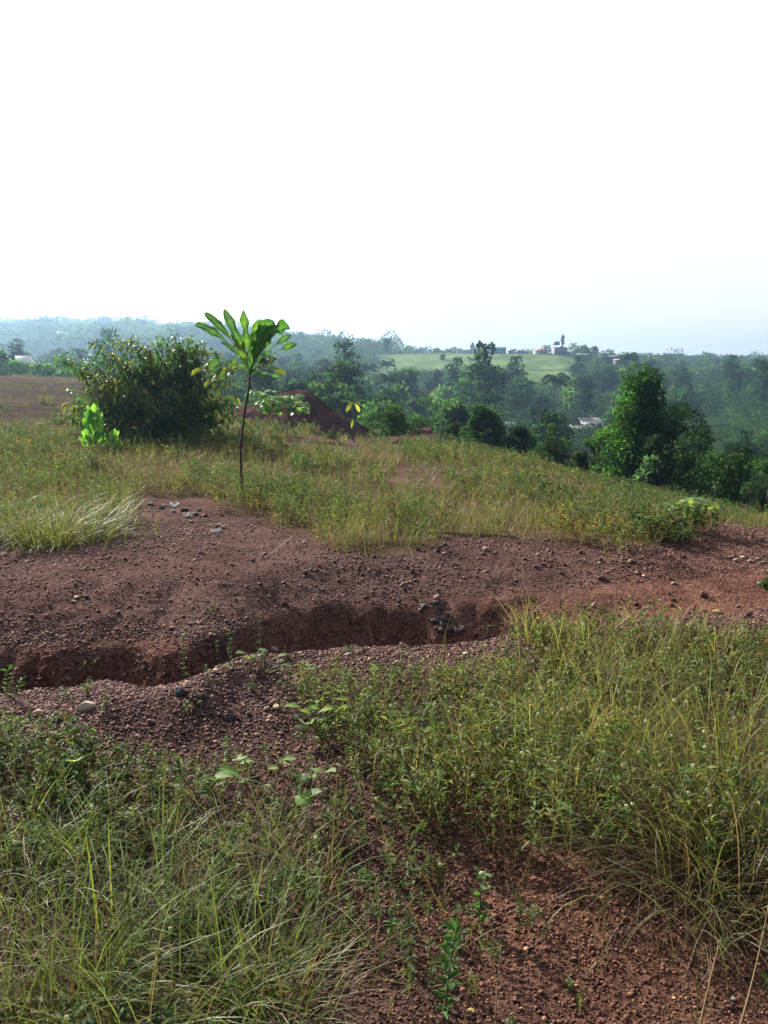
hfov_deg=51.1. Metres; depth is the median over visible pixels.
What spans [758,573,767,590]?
shrub
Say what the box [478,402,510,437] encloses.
valley tree
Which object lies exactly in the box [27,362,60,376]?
bush
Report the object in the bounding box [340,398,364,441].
young tree
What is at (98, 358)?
valley tree
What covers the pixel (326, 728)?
broadleaf seedling
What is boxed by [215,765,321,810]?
broadleaf seedling
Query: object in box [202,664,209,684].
tall herb
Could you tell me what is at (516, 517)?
meadow grass
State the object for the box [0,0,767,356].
sky
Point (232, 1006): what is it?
grass tussock
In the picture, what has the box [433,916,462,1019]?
tall herb
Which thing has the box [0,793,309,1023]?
grass tussock
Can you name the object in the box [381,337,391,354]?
skyline tree
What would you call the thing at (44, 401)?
grass tussock
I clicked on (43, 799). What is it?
long grass
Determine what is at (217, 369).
valley tree
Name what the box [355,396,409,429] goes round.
valley tree
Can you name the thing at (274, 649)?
stone
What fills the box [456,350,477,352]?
boundary wall
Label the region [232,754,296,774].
broadleaf seedling
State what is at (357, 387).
valley tree
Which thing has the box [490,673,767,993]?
grass tussock
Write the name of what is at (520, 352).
house
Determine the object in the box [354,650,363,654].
stone
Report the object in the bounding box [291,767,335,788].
broadleaf seedling
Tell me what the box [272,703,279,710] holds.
stone
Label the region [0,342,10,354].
valley tree
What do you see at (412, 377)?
valley tree
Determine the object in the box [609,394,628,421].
valley tree
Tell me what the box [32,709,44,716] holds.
stone
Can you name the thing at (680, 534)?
shrub
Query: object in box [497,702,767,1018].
grass tussock
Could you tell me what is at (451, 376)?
valley tree
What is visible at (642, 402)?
broadleaf tree
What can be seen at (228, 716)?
stone
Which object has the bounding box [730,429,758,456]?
valley tree
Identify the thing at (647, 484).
shrub
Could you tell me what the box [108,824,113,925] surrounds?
long grass
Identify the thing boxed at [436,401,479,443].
valley tree
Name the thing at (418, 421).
shrub
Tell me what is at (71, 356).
valley tree
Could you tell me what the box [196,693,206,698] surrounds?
stone
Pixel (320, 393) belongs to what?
valley tree
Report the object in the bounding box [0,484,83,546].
grass tussock
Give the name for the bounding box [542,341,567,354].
unfinished block
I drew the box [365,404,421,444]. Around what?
shrub
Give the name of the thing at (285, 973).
grass tussock
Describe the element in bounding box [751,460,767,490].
valley tree
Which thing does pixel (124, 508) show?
grass tussock
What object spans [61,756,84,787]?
broadleaf seedling
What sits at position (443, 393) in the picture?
valley tree
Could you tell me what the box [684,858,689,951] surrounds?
dry stalk
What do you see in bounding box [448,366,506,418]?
valley tree
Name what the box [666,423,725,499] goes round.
shrub
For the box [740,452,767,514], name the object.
shrub
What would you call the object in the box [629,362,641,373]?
valley tree
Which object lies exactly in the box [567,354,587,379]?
valley tree
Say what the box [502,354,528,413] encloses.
valley tree
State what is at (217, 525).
scrap
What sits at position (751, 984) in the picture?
dry stalk
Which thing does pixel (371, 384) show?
valley tree
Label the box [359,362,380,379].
coconut palm
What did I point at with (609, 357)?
shed
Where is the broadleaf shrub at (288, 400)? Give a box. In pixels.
[245,388,309,438]
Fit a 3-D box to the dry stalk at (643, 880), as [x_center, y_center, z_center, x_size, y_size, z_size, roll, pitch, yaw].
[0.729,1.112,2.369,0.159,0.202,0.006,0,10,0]
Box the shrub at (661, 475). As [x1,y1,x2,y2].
[630,433,681,496]
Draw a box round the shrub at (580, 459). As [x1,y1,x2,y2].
[569,451,589,474]
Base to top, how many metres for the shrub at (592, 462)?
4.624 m
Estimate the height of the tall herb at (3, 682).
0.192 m
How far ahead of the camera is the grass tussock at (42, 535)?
6.90 m
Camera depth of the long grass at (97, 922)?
2.26 m
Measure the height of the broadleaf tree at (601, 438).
5.816 m
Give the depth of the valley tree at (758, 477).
81.12 m
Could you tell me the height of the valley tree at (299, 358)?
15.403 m
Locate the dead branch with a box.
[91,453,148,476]
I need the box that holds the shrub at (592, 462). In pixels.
[582,429,606,474]
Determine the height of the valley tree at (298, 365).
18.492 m
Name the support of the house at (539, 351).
on the ground at (306, 622)
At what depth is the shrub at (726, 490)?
29.02 m
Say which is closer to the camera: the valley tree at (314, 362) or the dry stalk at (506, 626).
the dry stalk at (506, 626)
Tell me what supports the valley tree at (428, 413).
on the ground at (306, 622)
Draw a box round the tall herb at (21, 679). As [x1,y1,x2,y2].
[11,676,26,695]
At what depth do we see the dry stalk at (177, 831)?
2.62 m
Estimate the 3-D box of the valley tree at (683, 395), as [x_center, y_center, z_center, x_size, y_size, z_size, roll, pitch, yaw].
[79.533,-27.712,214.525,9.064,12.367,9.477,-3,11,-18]
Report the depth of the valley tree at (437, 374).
235.21 m
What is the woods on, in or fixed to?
on the ground at (306, 622)
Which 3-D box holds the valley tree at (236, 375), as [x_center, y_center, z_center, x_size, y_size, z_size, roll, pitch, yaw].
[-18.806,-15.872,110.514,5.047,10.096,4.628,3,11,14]
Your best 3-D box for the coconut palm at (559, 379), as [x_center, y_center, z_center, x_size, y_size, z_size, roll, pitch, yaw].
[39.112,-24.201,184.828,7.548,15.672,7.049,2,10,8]
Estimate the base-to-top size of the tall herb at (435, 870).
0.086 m
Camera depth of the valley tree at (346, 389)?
86.09 m
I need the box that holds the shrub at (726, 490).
[682,445,762,509]
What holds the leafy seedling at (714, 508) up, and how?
on the ground at (306, 622)
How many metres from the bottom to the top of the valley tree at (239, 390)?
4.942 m
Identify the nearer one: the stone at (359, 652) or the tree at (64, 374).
the stone at (359, 652)
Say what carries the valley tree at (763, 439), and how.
on the ground at (306, 622)
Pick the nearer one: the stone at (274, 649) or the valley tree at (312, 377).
the stone at (274, 649)
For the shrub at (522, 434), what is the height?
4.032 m
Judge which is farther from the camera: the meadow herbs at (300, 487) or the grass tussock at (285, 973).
the meadow herbs at (300, 487)
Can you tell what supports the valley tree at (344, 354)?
on the ground at (306, 622)
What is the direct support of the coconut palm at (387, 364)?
on the ground at (306, 622)
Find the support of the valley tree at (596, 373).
on the ground at (306, 622)
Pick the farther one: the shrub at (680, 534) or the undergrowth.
the undergrowth
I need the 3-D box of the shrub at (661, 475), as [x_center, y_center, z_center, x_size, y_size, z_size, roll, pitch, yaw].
[10.777,-0.431,31.384,2.070,5.316,2.039,-8,13,-36]
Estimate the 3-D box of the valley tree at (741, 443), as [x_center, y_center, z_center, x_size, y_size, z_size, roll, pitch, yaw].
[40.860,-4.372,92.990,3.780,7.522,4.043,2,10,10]
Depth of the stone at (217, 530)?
7.91 m
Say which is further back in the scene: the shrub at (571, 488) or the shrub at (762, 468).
the shrub at (762, 468)
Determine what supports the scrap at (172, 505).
on the ground at (306, 622)
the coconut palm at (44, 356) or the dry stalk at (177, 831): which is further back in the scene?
the coconut palm at (44, 356)
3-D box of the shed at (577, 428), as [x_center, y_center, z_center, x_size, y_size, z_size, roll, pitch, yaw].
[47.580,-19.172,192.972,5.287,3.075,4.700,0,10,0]
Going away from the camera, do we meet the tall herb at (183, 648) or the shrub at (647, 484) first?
the tall herb at (183, 648)
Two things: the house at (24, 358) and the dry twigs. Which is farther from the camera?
the house at (24, 358)
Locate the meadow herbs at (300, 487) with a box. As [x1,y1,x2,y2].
[0,392,767,555]
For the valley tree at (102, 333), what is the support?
on the ground at (306, 622)
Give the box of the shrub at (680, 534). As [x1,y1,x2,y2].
[643,520,697,544]
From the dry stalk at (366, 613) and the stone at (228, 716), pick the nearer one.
the stone at (228, 716)
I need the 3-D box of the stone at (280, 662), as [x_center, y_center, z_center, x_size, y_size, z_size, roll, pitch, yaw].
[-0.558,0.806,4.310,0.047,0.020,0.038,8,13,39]
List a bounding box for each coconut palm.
[39,353,58,362]
[47,347,65,355]
[224,353,239,360]
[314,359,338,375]
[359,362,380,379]
[377,359,396,372]
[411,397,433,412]
[539,372,571,410]
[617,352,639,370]
[752,358,766,363]
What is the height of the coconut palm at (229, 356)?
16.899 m
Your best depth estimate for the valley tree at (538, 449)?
71.32 m
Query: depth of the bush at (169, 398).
18.58 m
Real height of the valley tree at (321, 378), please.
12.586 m
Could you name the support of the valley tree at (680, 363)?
on the ground at (306, 622)
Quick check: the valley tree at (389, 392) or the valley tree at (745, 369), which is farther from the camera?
the valley tree at (745, 369)
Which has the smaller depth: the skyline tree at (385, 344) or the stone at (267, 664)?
the stone at (267, 664)
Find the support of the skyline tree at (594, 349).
on the ground at (306, 622)
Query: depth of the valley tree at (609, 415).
164.84 m
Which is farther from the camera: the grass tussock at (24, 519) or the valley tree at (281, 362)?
the valley tree at (281, 362)
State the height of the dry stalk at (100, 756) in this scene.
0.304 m
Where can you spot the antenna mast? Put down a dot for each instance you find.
(562, 339)
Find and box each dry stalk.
[98,743,107,813]
[147,817,205,859]
[358,583,372,644]
[494,937,502,1023]
[504,608,510,647]
[606,858,656,913]
[613,551,616,613]
[646,895,653,963]
[655,829,664,898]
[669,833,675,894]
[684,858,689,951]
[699,940,720,1023]
[740,908,767,1023]
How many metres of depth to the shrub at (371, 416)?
54.45 m
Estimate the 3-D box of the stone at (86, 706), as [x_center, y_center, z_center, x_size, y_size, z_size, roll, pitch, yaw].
[-1.335,0.875,3.607,0.086,0.047,0.050,-1,10,-8]
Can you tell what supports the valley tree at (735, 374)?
on the ground at (306, 622)
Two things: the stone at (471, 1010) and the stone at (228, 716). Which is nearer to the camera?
the stone at (471, 1010)
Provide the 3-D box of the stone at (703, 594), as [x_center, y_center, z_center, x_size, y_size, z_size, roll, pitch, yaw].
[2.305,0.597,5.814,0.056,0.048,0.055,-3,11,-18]
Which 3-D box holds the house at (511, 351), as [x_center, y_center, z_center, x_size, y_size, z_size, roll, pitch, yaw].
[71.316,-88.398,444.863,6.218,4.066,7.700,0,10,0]
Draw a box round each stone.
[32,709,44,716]
[76,701,95,711]
[175,687,187,695]
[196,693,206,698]
[210,528,222,532]
[223,713,233,720]
[265,662,272,669]
[270,646,278,653]
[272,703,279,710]
[276,660,284,663]
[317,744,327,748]
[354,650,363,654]
[420,603,426,608]
[439,621,446,626]
[467,1008,474,1013]
[700,591,707,596]
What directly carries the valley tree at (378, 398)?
on the ground at (306, 622)
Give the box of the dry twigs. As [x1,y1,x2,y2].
[418,601,473,635]
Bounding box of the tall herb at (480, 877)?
[467,866,495,921]
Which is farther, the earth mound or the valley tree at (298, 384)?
the valley tree at (298, 384)
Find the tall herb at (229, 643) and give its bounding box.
[225,628,232,665]
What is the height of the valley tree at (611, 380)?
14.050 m
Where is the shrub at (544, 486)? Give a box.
[526,470,554,506]
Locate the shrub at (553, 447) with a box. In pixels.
[533,423,573,468]
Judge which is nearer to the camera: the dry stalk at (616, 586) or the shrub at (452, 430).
the dry stalk at (616, 586)
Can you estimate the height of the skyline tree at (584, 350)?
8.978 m
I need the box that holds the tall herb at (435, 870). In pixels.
[429,861,445,882]
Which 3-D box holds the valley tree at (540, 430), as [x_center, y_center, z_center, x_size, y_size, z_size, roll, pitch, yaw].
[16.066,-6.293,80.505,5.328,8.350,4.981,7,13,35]
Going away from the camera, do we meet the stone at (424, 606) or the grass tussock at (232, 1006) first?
the grass tussock at (232, 1006)
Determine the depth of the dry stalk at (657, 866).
2.42 m
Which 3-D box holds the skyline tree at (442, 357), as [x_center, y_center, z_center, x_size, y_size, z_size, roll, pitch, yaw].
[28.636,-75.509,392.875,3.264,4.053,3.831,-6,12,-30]
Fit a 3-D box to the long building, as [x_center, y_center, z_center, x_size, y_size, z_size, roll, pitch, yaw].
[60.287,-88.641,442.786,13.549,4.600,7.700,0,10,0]
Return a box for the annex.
[567,350,573,355]
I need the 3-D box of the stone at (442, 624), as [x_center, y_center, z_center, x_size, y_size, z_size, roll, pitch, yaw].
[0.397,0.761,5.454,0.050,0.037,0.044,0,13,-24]
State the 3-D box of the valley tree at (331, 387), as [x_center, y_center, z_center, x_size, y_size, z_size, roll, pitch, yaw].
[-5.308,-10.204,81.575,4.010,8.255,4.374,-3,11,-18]
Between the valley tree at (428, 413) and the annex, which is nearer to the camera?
the valley tree at (428, 413)
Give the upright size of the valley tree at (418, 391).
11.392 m
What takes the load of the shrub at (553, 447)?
on the ground at (306, 622)
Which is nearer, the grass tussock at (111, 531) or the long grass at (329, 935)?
the long grass at (329, 935)
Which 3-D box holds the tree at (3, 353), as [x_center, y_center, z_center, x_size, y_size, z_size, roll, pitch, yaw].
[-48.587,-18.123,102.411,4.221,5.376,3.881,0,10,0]
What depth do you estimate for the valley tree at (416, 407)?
153.19 m
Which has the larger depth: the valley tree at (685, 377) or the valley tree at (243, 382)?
the valley tree at (685, 377)
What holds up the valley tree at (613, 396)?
on the ground at (306, 622)
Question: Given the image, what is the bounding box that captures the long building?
[482,347,506,353]
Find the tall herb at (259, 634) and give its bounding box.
[255,611,263,659]
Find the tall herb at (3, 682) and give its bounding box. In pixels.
[1,665,13,694]
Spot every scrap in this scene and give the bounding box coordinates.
[169,503,179,507]
[183,512,192,516]
[214,523,225,528]
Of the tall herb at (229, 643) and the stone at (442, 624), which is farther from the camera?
the stone at (442, 624)
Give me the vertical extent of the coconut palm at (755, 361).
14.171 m
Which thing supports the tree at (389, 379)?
on the ground at (306, 622)
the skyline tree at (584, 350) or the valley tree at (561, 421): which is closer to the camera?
the valley tree at (561, 421)
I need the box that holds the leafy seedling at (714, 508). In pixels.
[661,496,723,533]
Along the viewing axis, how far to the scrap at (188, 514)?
8.98 m
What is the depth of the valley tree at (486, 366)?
150.15 m
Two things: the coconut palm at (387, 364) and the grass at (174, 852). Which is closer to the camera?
the grass at (174, 852)
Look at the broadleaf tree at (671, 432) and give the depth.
34.62 m
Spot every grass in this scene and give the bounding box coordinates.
[0,374,767,556]
[0,582,767,1023]
[31,776,59,823]
[85,833,99,934]
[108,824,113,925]
[191,889,286,1001]
[254,848,264,916]
[282,928,365,963]
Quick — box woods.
[0,314,767,411]
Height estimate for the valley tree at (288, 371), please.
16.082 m
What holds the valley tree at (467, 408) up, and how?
on the ground at (306, 622)
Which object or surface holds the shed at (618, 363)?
on the ground at (306, 622)
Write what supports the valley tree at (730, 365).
on the ground at (306, 622)
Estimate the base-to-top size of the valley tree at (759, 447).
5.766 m
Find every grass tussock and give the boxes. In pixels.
[0,476,157,558]
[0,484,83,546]
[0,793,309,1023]
[0,822,374,1023]
[12,483,159,541]
[36,393,54,403]
[59,474,155,524]
[66,840,429,1023]
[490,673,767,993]
[495,645,762,809]
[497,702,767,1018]
[556,623,767,867]
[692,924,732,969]
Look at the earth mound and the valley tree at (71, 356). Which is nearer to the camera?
the earth mound
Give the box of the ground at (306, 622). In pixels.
[0,326,767,1023]
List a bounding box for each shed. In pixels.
[569,425,593,434]
[578,418,605,427]
[598,356,621,362]
[613,359,624,365]
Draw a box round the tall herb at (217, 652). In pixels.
[214,640,219,663]
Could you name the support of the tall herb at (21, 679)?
on the ground at (306, 622)
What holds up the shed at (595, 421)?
on the ground at (306, 622)
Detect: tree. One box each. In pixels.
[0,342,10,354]
[0,348,10,372]
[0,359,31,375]
[6,338,29,355]
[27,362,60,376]
[51,350,94,372]
[52,366,75,376]
[66,347,92,372]
[89,354,117,376]
[91,326,129,365]
[118,337,147,366]
[194,354,208,366]
[203,366,233,399]
[209,351,227,361]
[209,370,240,395]
[226,385,245,402]
[232,364,260,392]
[237,349,273,401]
[242,363,280,401]
[273,377,314,395]
[275,354,291,368]
[275,360,308,381]
[280,365,310,383]
[289,352,307,370]
[302,372,320,388]
[306,381,328,405]
[312,359,322,368]
[315,372,329,385]
[316,380,351,406]
[317,371,348,407]
[322,359,361,395]
[325,338,372,396]
[327,391,354,415]
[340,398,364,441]
[342,393,375,420]
[349,383,371,405]
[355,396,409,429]
[358,377,382,397]
[363,372,383,391]
[365,393,394,413]
[373,371,404,387]
[374,385,416,424]
[377,381,413,414]
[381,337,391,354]
[383,366,430,408]
[396,381,425,398]
[401,397,426,426]
[420,395,466,442]
[422,400,445,426]
[423,368,445,399]
[428,384,456,410]
[436,357,471,393]
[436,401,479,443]
[439,354,445,359]
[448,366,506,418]
[456,340,506,410]
[464,405,473,420]
[466,391,508,432]
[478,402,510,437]
[487,367,508,401]
[500,374,537,418]
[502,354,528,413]
[523,407,570,458]
[525,392,556,418]
[528,441,553,460]
[544,412,575,452]
[559,376,593,417]
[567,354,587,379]
[571,373,596,416]
[580,345,589,353]
[585,363,605,381]
[590,346,597,355]
[590,418,623,479]
[594,363,679,485]
[599,365,624,392]
[599,397,624,426]
[607,386,629,411]
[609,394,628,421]
[616,365,636,384]
[623,400,716,496]
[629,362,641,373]
[641,359,663,376]
[662,375,671,384]
[665,386,700,418]
[668,376,690,391]
[671,367,696,393]
[677,360,688,368]
[712,453,766,507]
[714,441,734,458]
[716,355,742,384]
[725,368,748,398]
[727,441,753,476]
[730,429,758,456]
[740,365,754,382]
[748,360,767,405]
[749,374,767,396]
[749,424,767,452]
[751,439,767,458]
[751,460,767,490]
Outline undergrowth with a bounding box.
[0,342,767,509]
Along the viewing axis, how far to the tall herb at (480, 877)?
2.34 m
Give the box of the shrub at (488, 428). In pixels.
[459,403,508,456]
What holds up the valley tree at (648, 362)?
on the ground at (306, 622)
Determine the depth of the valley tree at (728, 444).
119.50 m
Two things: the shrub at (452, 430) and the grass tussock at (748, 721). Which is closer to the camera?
the grass tussock at (748, 721)
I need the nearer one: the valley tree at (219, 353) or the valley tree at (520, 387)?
the valley tree at (520, 387)
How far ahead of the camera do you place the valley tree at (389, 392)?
139.73 m
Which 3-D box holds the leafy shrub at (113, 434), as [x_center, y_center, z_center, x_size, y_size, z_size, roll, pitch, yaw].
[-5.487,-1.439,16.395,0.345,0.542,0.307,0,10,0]
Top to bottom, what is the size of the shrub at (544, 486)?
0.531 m
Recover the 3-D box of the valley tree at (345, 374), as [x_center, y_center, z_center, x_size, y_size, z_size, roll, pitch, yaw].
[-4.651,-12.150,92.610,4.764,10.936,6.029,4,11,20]
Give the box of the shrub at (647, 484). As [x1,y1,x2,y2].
[603,478,650,501]
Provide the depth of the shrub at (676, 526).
7.29 m
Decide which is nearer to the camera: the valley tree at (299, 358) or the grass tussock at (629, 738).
the grass tussock at (629, 738)
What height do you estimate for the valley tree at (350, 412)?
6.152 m
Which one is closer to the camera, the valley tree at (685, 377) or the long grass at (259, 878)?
the long grass at (259, 878)
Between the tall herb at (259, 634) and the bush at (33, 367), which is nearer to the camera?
the tall herb at (259, 634)
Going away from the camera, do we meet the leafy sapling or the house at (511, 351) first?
the leafy sapling
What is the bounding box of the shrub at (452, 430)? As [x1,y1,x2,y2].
[441,421,467,447]
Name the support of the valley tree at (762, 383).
on the ground at (306, 622)
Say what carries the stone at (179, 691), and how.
on the ground at (306, 622)
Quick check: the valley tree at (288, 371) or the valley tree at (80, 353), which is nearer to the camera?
the valley tree at (288, 371)
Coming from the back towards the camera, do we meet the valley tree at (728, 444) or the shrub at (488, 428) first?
the valley tree at (728, 444)
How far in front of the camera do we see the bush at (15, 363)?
99.87 m
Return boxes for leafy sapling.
[191,309,296,499]
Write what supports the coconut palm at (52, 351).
on the ground at (306, 622)
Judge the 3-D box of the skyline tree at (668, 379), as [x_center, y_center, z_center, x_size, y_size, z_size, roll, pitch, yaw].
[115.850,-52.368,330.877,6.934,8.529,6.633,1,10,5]
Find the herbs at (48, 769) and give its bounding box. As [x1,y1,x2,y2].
[0,593,767,1023]
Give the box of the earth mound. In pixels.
[218,390,437,441]
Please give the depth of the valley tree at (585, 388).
214.30 m
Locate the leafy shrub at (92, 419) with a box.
[78,403,106,449]
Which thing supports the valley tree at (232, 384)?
on the ground at (306, 622)
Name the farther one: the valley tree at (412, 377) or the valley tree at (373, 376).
the valley tree at (373, 376)
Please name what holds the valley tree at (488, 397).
on the ground at (306, 622)
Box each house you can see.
[7,355,34,366]
[506,348,516,353]
[514,350,527,353]
[533,348,547,353]
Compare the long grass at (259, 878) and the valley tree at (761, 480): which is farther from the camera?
the valley tree at (761, 480)
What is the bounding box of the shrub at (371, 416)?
[359,408,389,429]
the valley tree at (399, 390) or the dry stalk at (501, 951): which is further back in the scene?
the valley tree at (399, 390)
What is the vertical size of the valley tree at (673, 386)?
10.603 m
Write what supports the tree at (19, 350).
on the ground at (306, 622)
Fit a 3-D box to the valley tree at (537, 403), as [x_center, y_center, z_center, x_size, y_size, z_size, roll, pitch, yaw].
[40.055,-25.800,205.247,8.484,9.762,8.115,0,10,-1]
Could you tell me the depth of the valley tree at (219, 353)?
258.53 m
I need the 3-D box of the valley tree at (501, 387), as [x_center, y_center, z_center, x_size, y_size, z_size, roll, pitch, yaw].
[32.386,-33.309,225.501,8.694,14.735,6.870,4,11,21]
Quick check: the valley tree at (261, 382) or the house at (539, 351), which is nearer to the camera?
the valley tree at (261, 382)
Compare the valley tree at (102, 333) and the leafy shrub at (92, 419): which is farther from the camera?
the valley tree at (102, 333)
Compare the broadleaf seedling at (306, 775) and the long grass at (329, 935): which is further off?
the broadleaf seedling at (306, 775)
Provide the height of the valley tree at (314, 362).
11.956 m
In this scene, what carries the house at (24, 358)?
on the ground at (306, 622)
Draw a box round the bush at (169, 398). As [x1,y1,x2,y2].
[53,329,247,445]
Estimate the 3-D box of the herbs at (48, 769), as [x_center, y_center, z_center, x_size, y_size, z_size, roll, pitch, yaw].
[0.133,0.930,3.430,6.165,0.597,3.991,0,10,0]
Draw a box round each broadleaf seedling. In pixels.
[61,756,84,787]
[170,776,244,794]
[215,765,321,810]
[223,648,314,673]
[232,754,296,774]
[285,696,348,740]
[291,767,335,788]
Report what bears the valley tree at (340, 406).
on the ground at (306, 622)
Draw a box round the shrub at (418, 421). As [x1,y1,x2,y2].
[407,394,433,444]
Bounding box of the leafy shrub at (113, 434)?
[106,428,122,452]
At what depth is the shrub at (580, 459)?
33.01 m
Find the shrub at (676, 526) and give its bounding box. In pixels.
[609,506,697,539]
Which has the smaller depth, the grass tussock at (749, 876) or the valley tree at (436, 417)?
the grass tussock at (749, 876)
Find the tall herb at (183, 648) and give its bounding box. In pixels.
[178,633,187,679]
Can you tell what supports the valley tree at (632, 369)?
on the ground at (306, 622)
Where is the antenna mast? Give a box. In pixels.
[561,334,564,345]
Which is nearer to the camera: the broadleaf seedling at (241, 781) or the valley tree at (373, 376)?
the broadleaf seedling at (241, 781)
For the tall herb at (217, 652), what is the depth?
4.82 m
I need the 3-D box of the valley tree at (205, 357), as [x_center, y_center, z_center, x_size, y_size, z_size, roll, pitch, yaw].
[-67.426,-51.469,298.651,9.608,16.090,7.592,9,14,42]
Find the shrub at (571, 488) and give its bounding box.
[551,484,583,501]
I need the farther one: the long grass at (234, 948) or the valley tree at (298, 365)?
the valley tree at (298, 365)
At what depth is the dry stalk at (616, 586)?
5.50 m
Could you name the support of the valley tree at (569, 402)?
on the ground at (306, 622)
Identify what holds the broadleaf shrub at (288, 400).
on the ground at (306, 622)
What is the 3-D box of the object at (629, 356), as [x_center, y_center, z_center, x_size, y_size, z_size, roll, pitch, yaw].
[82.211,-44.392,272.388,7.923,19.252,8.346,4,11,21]
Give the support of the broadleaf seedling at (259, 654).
on the ground at (306, 622)
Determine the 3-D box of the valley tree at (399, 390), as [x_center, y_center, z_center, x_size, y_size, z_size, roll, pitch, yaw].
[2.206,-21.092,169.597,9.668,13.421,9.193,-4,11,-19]
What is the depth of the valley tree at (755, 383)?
266.92 m
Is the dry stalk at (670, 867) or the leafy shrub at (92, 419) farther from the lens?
the leafy shrub at (92, 419)
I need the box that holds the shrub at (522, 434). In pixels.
[499,425,537,463]

